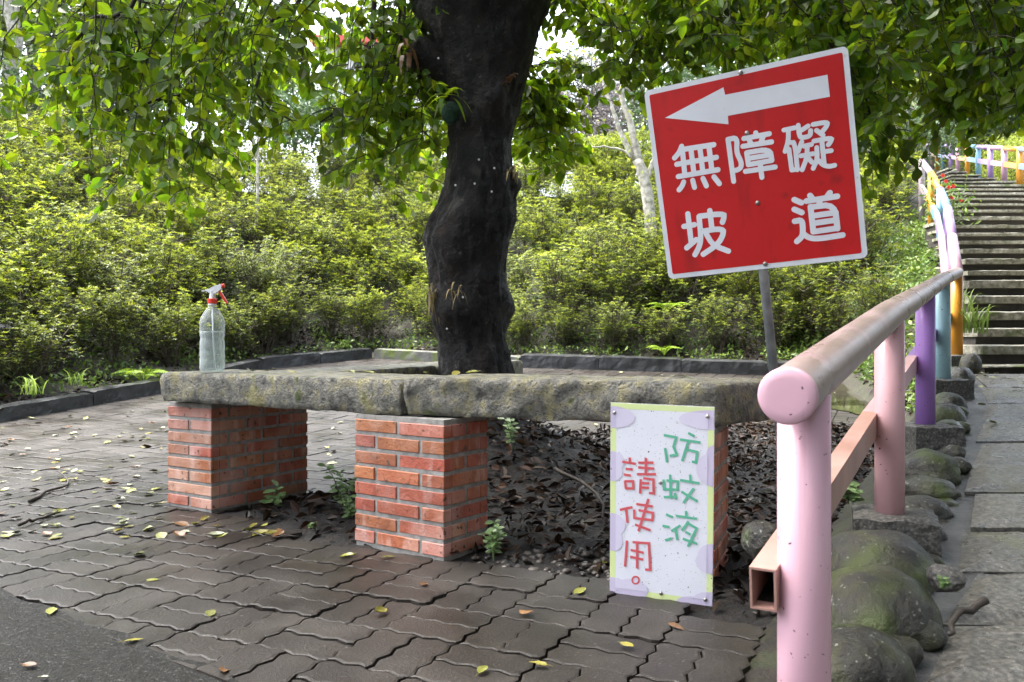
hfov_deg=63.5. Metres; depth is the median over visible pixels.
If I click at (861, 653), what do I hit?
boulder
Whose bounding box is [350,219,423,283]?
azalea shrub
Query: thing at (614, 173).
azalea shrub
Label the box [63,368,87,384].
grass tuft
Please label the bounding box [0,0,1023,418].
shade tree
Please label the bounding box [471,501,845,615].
pebbles
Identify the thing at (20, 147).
azalea shrub
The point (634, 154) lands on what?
pale sapling
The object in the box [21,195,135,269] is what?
azalea shrub
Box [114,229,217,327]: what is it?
azalea shrub
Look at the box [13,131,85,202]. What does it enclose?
azalea shrub
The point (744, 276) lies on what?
azalea shrub
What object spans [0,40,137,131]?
bush
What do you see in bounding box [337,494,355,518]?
weed
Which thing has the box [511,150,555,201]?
azalea shrub
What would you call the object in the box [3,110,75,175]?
azalea shrub
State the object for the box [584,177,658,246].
azalea shrub
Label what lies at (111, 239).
azalea shrub
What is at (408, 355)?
kerb
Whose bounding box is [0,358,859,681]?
paving
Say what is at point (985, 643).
path
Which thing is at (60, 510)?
fallen leaf
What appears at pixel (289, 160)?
azalea shrub
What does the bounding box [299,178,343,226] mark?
azalea shrub
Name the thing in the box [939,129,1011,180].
bush
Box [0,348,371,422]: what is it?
kerb
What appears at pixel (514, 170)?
dry roots
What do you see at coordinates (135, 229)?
azalea shrub
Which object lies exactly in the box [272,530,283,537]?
fallen leaf
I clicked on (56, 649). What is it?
road
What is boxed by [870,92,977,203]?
bush
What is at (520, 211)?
azalea shrub
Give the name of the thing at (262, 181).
azalea shrub
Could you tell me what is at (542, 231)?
azalea shrub
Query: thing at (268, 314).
azalea shrub
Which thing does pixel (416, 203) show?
azalea shrub
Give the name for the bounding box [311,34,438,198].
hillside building
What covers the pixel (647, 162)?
azalea shrub
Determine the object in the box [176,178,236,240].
azalea shrub
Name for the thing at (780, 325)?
azalea shrub
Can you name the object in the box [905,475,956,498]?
boulder
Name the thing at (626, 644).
fallen leaf
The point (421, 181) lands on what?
azalea shrub
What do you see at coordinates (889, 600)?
boulder
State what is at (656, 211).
azalea shrub
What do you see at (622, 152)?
azalea shrub
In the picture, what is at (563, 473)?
twig
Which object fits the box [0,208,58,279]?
azalea shrub
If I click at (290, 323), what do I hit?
azalea shrub
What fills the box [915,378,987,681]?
path edging
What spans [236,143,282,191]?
azalea shrub
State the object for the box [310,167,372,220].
azalea shrub
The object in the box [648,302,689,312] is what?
fern
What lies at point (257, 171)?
dead stem
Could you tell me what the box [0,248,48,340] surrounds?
azalea shrub
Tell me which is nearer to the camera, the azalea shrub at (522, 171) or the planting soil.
the planting soil
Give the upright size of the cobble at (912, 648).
0.075 m
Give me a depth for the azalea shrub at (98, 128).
16.88 m
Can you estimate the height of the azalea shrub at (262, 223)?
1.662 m
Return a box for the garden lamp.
[0,323,13,340]
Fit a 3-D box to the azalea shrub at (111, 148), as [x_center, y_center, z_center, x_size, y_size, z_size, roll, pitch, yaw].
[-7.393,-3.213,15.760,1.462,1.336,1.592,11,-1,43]
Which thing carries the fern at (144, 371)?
on the ground at (764, 665)
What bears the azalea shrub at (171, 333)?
on the ground at (764, 665)
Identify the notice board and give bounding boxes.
[610,402,714,605]
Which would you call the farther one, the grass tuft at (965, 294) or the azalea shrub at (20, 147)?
the azalea shrub at (20, 147)
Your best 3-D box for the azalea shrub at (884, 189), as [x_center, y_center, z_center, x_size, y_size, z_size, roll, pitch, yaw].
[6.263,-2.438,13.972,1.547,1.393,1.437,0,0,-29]
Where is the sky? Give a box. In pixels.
[0,0,778,197]
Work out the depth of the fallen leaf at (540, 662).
2.01 m
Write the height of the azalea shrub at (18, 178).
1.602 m
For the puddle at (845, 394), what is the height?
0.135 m
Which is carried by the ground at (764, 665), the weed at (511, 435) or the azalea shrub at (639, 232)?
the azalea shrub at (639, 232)
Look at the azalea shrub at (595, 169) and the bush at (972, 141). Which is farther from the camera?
the bush at (972, 141)
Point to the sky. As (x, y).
(569, 36)
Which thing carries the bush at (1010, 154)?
on the ground at (764, 665)
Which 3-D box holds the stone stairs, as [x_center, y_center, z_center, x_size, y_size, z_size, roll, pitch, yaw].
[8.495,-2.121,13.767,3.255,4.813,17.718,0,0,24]
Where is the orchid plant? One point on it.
(441, 100)
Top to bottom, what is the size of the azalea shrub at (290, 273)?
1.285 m
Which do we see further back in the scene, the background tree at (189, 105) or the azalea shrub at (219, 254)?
the background tree at (189, 105)
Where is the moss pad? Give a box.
[441,101,460,124]
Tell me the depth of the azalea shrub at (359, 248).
15.51 m
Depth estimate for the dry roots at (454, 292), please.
4.58 m
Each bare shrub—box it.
[537,46,647,182]
[570,79,654,182]
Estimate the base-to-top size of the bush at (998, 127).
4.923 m
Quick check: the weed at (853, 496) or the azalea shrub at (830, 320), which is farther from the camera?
the azalea shrub at (830, 320)
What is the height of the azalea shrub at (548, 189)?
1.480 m
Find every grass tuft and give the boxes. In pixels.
[9,374,47,394]
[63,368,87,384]
[951,302,996,332]
[963,286,981,312]
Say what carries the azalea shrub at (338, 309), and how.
on the ground at (764, 665)
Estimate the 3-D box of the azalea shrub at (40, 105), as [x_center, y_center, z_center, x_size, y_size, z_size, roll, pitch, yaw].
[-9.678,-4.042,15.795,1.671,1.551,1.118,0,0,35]
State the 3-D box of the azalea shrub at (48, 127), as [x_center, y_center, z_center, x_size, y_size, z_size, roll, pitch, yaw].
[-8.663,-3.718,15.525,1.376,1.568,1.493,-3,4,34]
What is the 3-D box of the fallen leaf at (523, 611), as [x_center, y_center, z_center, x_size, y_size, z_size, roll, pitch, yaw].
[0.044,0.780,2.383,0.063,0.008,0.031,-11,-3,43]
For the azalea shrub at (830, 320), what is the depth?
11.30 m
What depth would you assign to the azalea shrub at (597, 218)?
14.40 m
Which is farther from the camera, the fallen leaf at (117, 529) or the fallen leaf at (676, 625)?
the fallen leaf at (117, 529)
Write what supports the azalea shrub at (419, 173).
on the ground at (764, 665)
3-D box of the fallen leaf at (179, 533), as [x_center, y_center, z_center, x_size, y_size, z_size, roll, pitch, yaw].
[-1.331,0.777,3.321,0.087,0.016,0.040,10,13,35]
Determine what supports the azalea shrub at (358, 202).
on the ground at (764, 665)
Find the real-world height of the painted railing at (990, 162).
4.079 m
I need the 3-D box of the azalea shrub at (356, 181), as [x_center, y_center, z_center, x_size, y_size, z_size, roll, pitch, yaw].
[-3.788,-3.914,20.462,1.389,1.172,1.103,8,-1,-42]
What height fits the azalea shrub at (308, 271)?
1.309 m
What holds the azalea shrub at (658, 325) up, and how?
on the ground at (764, 665)
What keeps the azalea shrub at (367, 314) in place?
on the ground at (764, 665)
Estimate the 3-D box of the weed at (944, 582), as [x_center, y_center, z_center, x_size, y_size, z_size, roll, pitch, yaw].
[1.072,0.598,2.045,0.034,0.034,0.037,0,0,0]
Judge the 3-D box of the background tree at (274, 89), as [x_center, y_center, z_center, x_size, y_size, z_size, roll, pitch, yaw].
[-7.548,-7.421,26.893,5.130,6.557,5.026,0,0,23]
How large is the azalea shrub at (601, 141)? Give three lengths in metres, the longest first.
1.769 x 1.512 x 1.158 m
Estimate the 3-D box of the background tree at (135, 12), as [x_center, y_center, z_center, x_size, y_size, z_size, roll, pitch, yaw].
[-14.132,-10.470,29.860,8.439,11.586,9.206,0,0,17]
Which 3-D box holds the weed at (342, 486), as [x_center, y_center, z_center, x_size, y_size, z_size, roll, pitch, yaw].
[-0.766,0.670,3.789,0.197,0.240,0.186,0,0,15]
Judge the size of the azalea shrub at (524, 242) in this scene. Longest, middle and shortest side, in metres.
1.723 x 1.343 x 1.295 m
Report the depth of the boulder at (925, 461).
3.39 m
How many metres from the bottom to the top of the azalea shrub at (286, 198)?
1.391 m
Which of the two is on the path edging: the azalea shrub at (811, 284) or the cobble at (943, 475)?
the cobble at (943, 475)
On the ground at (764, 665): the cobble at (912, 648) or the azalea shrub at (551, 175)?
the azalea shrub at (551, 175)
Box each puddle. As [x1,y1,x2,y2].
[831,383,867,405]
[831,400,868,413]
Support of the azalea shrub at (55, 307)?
on the ground at (764, 665)
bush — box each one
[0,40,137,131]
[26,40,175,166]
[227,83,349,191]
[265,83,387,189]
[598,62,720,144]
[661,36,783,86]
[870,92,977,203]
[909,154,981,235]
[911,72,1017,177]
[915,129,980,162]
[917,135,994,177]
[939,92,1018,180]
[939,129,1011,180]
[964,128,1023,183]
[974,132,1023,183]
[975,90,1023,144]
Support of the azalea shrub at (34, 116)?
on the ground at (764, 665)
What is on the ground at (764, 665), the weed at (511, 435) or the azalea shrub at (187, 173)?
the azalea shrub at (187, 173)
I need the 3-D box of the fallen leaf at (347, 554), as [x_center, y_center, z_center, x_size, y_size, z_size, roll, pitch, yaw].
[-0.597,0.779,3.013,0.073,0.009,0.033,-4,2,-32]
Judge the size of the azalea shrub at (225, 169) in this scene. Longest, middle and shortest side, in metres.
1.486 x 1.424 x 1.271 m
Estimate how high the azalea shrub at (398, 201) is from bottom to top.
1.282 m
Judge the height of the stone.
0.071 m
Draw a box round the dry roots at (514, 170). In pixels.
[506,161,526,182]
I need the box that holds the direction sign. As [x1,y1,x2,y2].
[645,47,866,442]
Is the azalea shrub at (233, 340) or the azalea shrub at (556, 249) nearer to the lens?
the azalea shrub at (233, 340)
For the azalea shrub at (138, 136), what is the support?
on the ground at (764, 665)
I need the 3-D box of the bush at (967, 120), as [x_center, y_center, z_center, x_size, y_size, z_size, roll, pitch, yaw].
[15.391,-7.305,26.684,5.487,5.274,5.174,0,0,21]
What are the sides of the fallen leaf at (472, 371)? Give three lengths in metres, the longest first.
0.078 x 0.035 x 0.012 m
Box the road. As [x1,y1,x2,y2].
[0,588,237,681]
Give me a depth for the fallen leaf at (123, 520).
3.58 m
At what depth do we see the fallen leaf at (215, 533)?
3.35 m
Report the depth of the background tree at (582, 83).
32.44 m
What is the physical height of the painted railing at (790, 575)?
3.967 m
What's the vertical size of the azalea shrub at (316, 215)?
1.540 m
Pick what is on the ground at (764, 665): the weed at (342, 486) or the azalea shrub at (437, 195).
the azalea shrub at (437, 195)
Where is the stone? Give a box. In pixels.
[926,563,966,591]
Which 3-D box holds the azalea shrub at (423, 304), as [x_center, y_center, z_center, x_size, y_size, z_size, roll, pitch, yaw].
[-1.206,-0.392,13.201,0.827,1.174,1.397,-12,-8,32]
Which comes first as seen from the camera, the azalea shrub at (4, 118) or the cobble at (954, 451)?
the cobble at (954, 451)
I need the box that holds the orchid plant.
[424,81,469,121]
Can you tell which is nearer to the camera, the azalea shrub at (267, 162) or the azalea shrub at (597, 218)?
the azalea shrub at (597, 218)
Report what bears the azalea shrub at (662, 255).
on the ground at (764, 665)
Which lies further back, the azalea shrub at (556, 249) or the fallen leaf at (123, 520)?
the azalea shrub at (556, 249)
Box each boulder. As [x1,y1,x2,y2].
[741,520,776,558]
[831,529,934,593]
[831,564,943,644]
[831,624,917,681]
[905,448,961,484]
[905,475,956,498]
[905,495,953,519]
[936,392,967,408]
[936,404,966,421]
[938,419,966,440]
[941,526,947,540]
[951,366,974,382]
[959,353,981,373]
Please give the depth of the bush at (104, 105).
18.90 m
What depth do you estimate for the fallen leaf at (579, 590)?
2.59 m
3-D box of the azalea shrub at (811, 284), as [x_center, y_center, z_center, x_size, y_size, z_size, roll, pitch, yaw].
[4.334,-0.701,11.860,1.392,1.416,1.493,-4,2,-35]
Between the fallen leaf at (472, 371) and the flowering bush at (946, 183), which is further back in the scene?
the flowering bush at (946, 183)
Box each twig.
[17,510,58,526]
[27,470,69,502]
[250,531,301,537]
[553,467,605,525]
[947,596,989,635]
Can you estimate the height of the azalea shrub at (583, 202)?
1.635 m
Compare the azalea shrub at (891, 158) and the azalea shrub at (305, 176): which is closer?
the azalea shrub at (891, 158)
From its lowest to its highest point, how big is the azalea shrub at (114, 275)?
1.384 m
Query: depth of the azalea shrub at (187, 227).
13.30 m
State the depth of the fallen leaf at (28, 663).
2.00 m
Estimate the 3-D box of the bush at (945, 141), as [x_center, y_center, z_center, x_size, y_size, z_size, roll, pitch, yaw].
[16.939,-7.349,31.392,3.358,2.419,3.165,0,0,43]
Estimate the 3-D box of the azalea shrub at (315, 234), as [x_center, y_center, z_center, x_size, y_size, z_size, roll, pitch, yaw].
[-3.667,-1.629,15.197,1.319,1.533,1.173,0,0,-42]
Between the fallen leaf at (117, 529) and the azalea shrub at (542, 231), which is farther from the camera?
the azalea shrub at (542, 231)
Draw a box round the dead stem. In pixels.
[248,101,271,254]
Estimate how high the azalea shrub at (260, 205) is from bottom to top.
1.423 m
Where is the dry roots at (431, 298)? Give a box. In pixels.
[428,283,438,321]
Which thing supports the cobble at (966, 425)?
on the path edging
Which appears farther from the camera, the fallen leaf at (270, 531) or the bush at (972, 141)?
the bush at (972, 141)
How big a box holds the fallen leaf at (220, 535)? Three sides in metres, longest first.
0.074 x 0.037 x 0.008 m
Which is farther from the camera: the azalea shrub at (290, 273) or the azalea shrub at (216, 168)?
the azalea shrub at (216, 168)
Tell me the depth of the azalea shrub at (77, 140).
16.13 m
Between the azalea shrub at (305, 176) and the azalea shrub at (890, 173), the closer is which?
the azalea shrub at (890, 173)
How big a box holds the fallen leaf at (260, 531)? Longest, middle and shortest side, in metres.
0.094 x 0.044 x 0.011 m
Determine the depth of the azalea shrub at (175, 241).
12.80 m
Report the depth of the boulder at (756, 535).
2.23 m
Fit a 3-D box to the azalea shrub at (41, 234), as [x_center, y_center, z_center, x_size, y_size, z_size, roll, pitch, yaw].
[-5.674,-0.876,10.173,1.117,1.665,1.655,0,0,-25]
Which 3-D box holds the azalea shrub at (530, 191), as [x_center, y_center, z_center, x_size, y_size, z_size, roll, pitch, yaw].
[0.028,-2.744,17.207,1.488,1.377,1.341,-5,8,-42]
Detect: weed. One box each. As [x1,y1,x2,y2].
[259,480,286,509]
[307,522,316,528]
[317,463,355,505]
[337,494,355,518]
[478,519,507,560]
[498,418,518,449]
[842,481,865,504]
[937,575,951,588]
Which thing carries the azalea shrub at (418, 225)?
on the ground at (764, 665)
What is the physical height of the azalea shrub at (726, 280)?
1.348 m
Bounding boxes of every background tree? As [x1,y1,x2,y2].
[0,0,23,116]
[0,0,72,68]
[0,0,150,116]
[25,0,242,122]
[61,0,274,127]
[68,15,190,137]
[163,0,330,152]
[217,10,343,193]
[535,40,660,153]
[638,3,792,89]
[850,2,953,182]
[892,70,930,188]
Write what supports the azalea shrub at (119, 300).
on the ground at (764, 665)
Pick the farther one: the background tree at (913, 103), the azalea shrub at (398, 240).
the background tree at (913, 103)
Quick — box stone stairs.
[913,167,1023,373]
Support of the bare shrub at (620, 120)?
on the ground at (764, 665)
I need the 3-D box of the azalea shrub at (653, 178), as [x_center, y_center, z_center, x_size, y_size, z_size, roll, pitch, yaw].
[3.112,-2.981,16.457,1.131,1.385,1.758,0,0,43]
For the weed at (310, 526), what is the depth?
3.47 m
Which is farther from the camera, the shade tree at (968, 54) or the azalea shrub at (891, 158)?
the azalea shrub at (891, 158)
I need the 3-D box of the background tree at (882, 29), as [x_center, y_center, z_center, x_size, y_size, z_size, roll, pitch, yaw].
[12.452,-8.762,27.144,6.596,8.430,6.461,0,0,-34]
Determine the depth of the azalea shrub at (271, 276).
12.90 m
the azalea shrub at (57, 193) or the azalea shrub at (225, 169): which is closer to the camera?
the azalea shrub at (57, 193)
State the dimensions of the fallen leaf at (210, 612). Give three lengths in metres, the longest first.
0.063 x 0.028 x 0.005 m
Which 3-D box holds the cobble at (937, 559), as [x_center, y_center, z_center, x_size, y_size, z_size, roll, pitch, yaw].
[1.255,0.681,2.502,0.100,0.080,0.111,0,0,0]
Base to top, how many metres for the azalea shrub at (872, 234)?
1.709 m
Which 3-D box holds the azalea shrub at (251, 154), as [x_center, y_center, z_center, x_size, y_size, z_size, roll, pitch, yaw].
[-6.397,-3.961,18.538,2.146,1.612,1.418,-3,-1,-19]
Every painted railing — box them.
[749,159,981,681]
[925,143,1023,183]
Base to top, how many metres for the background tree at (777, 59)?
9.367 m
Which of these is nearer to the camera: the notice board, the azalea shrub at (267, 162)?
the notice board
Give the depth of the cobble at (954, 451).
3.77 m
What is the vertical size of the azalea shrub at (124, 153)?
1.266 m
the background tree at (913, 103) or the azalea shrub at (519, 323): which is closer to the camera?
the azalea shrub at (519, 323)
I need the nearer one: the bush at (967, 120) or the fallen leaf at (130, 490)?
the fallen leaf at (130, 490)
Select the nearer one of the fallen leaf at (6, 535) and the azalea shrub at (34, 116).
the fallen leaf at (6, 535)
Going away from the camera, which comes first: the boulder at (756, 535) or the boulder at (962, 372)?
the boulder at (756, 535)
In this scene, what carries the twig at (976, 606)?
on the path
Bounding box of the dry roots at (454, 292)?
[446,282,466,308]
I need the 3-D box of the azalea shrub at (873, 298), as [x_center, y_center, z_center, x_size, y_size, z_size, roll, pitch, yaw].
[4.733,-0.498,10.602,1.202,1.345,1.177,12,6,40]
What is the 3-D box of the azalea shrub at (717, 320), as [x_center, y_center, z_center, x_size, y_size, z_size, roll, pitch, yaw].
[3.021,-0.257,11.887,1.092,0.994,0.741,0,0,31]
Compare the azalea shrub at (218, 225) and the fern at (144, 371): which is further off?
the azalea shrub at (218, 225)
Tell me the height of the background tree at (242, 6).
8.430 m
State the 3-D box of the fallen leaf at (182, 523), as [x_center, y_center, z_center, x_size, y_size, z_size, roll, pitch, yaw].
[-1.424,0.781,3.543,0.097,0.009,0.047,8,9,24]
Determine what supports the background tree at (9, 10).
on the ground at (764, 665)
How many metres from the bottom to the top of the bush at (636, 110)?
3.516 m
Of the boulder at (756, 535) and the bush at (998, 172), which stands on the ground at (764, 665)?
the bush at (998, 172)
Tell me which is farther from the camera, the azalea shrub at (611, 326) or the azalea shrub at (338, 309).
the azalea shrub at (338, 309)
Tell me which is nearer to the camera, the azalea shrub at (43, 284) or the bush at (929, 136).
the azalea shrub at (43, 284)
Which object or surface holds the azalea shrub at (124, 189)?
on the ground at (764, 665)
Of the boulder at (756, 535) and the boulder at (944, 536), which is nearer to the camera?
the boulder at (756, 535)
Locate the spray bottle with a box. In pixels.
[199,284,227,371]
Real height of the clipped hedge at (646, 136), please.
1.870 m
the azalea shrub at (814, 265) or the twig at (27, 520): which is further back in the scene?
the azalea shrub at (814, 265)
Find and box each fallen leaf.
[0,533,13,536]
[19,662,35,665]
[46,606,56,613]
[51,508,67,513]
[111,528,123,533]
[119,518,130,522]
[121,638,142,641]
[126,488,135,492]
[155,532,166,537]
[172,520,188,525]
[173,531,185,538]
[202,531,224,535]
[205,609,215,615]
[209,533,226,536]
[252,529,268,535]
[265,530,279,533]
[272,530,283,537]
[339,552,357,556]
[375,606,388,611]
[465,370,481,373]
[477,665,487,673]
[519,610,534,613]
[529,660,552,666]
[573,587,585,593]
[618,641,632,646]
[667,622,683,629]
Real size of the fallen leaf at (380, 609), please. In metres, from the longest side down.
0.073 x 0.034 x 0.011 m
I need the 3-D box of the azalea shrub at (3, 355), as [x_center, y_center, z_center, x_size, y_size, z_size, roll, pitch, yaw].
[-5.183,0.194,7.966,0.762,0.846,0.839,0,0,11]
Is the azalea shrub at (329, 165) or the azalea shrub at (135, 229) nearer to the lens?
the azalea shrub at (135, 229)
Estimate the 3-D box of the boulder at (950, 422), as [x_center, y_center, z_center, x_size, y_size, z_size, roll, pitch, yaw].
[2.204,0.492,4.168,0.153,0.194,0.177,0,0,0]
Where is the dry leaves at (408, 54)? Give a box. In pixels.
[397,38,419,73]
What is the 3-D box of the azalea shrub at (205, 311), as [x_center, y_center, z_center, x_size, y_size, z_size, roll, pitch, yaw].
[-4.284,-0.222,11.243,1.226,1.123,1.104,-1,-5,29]
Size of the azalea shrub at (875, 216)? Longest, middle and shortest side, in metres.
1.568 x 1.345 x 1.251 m
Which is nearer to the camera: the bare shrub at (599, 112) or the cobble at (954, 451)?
the cobble at (954, 451)
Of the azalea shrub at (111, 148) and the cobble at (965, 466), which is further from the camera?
the azalea shrub at (111, 148)
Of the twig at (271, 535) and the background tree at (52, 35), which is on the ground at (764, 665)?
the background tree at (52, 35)
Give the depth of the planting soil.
3.65 m
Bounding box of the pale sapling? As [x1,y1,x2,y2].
[533,23,657,279]
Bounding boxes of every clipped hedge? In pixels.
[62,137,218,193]
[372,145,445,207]
[566,130,651,203]
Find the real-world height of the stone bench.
0.696 m
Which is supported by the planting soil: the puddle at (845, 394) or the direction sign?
the direction sign
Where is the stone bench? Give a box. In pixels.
[160,360,769,588]
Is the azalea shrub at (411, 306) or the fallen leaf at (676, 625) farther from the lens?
the azalea shrub at (411, 306)
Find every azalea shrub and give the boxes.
[0,88,44,148]
[0,112,42,155]
[0,116,70,206]
[0,147,53,230]
[0,147,90,237]
[0,166,54,244]
[0,194,100,317]
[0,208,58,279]
[0,221,16,261]
[0,239,83,333]
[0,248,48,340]
[0,296,90,387]
[0,333,32,377]
[1,112,44,141]
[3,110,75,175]
[6,105,93,160]
[8,202,131,284]
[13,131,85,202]
[15,273,103,367]
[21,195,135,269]
[28,207,160,302]
[32,106,74,154]
[44,136,122,202]
[46,104,122,177]
[51,106,118,171]
[54,178,168,259]
[60,238,162,334]
[78,278,156,368]
[79,137,167,192]
[84,174,165,237]
[91,218,207,271]
[101,216,175,302]
[111,126,166,153]
[111,240,186,335]
[113,142,160,196]
[113,167,188,228]
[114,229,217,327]
[125,181,232,271]
[128,160,213,222]
[134,287,202,366]
[142,241,235,312]
[147,287,234,358]
[154,190,257,258]
[167,154,207,190]
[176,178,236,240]
[178,128,272,182]
[181,155,245,227]
[181,224,257,307]
[186,153,248,198]
[205,299,267,358]
[216,185,302,246]
[221,227,316,316]
[223,282,305,352]
[231,189,306,267]
[232,156,290,210]
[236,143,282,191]
[236,241,318,305]
[247,140,310,194]
[248,140,314,193]
[250,179,326,238]
[257,234,328,301]
[262,275,316,343]
[270,150,327,211]
[271,195,350,267]
[273,213,349,285]
[288,133,348,198]
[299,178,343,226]
[301,277,363,338]
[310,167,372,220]
[311,251,383,311]
[315,219,393,285]
[322,189,408,246]
[325,181,394,232]
[335,148,394,197]
[338,161,387,191]
[340,279,404,347]
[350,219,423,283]
[364,152,432,205]
[365,176,421,227]
[369,240,427,307]
[390,276,431,335]
[391,194,439,264]
[393,182,438,247]
[395,250,428,297]
[402,159,445,209]
[402,280,437,340]
[407,159,436,192]
[411,246,428,288]
[430,172,443,205]
[506,247,546,297]
[506,279,545,332]
[506,297,547,352]
[509,195,528,244]
[510,200,577,264]
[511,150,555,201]
[512,159,574,216]
[512,182,547,235]
[515,193,576,275]
[522,238,606,322]
[529,173,587,237]
[531,222,616,300]
[535,140,575,197]
[538,293,589,348]
[547,169,623,243]
[560,203,630,274]
[561,211,633,304]
[565,139,614,199]
[565,152,629,221]
[573,151,634,206]
[577,245,666,326]
[577,294,651,353]
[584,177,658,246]
[592,175,657,227]
[597,128,647,186]
[602,210,661,281]
[605,215,671,307]
[618,149,657,203]
[624,186,662,238]
[630,245,723,321]
[631,301,687,353]
[639,167,659,209]
[643,230,693,302]
[681,289,758,353]
[704,270,755,293]
[708,266,801,330]
[739,283,814,354]
[752,261,855,332]
[772,261,839,299]
[790,283,859,336]
[819,192,917,298]
[831,253,919,318]
[859,143,910,212]
[859,144,919,204]
[859,155,927,226]
[863,198,899,245]
[866,115,906,174]
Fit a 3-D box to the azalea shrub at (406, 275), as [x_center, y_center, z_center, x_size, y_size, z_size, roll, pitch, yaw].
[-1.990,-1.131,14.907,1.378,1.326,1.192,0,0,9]
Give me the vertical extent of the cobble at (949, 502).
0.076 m
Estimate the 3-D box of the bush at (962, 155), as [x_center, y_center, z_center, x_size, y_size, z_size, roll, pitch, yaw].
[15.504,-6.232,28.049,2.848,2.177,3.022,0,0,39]
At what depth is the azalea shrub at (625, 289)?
12.66 m
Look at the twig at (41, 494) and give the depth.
4.31 m
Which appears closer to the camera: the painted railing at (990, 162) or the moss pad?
the moss pad
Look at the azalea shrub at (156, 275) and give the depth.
11.14 m
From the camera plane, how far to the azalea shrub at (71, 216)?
11.36 m
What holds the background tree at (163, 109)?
on the ground at (764, 665)
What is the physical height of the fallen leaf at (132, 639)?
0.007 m
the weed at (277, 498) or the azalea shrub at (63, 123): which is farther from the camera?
the azalea shrub at (63, 123)
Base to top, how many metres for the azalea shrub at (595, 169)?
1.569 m
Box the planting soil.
[222,417,873,626]
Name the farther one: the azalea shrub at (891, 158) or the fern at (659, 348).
the azalea shrub at (891, 158)
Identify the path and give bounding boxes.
[927,374,1023,681]
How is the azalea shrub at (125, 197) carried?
on the ground at (764, 665)
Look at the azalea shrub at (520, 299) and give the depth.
12.94 m
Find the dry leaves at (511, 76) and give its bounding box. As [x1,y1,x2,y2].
[501,73,517,90]
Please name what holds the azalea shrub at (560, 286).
on the ground at (764, 665)
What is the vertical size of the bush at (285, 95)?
3.516 m
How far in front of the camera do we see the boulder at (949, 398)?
4.76 m
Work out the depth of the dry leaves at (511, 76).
4.61 m
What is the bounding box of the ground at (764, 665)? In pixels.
[0,143,1023,681]
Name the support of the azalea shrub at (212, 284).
on the ground at (764, 665)
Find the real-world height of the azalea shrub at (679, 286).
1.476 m
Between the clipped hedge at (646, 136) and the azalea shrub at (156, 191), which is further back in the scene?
the clipped hedge at (646, 136)
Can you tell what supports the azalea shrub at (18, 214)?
on the ground at (764, 665)
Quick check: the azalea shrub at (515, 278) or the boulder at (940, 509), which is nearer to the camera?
the boulder at (940, 509)
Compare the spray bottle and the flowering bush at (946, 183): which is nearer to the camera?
the spray bottle
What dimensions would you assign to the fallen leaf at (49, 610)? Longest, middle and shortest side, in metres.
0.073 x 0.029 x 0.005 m
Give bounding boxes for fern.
[114,368,167,380]
[646,345,679,355]
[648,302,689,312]
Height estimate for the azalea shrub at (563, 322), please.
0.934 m
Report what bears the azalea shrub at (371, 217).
on the ground at (764, 665)
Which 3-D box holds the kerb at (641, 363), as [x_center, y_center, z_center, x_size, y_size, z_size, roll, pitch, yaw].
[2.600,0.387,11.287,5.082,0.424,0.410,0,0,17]
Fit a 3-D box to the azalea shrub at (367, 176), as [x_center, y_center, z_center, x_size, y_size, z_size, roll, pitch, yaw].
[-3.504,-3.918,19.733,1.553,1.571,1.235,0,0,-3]
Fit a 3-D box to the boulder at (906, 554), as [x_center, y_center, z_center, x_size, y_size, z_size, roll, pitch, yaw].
[1.078,0.679,2.434,0.311,0.236,0.374,0,0,0]
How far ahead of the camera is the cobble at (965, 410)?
4.66 m
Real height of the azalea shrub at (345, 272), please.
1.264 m
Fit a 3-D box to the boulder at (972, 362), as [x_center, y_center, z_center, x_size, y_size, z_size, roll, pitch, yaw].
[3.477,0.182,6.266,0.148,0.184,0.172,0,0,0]
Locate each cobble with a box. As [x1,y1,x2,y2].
[890,635,923,667]
[919,620,947,651]
[927,552,944,564]
[929,472,950,480]
[937,498,959,506]
[939,519,950,522]
[943,445,966,457]
[953,457,971,474]
[958,406,968,416]
[958,421,970,433]
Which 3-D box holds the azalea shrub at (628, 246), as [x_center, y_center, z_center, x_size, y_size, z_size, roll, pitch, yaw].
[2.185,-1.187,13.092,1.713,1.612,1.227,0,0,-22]
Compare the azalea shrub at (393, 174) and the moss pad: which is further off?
the azalea shrub at (393, 174)
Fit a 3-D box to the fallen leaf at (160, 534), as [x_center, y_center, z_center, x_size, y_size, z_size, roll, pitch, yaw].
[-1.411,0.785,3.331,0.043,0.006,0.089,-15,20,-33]
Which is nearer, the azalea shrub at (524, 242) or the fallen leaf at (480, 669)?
the fallen leaf at (480, 669)
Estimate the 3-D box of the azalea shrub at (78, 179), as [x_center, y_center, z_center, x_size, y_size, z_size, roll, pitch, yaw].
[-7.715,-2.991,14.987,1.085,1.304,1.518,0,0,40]
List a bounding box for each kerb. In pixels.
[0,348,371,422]
[374,348,520,361]
[521,353,787,375]

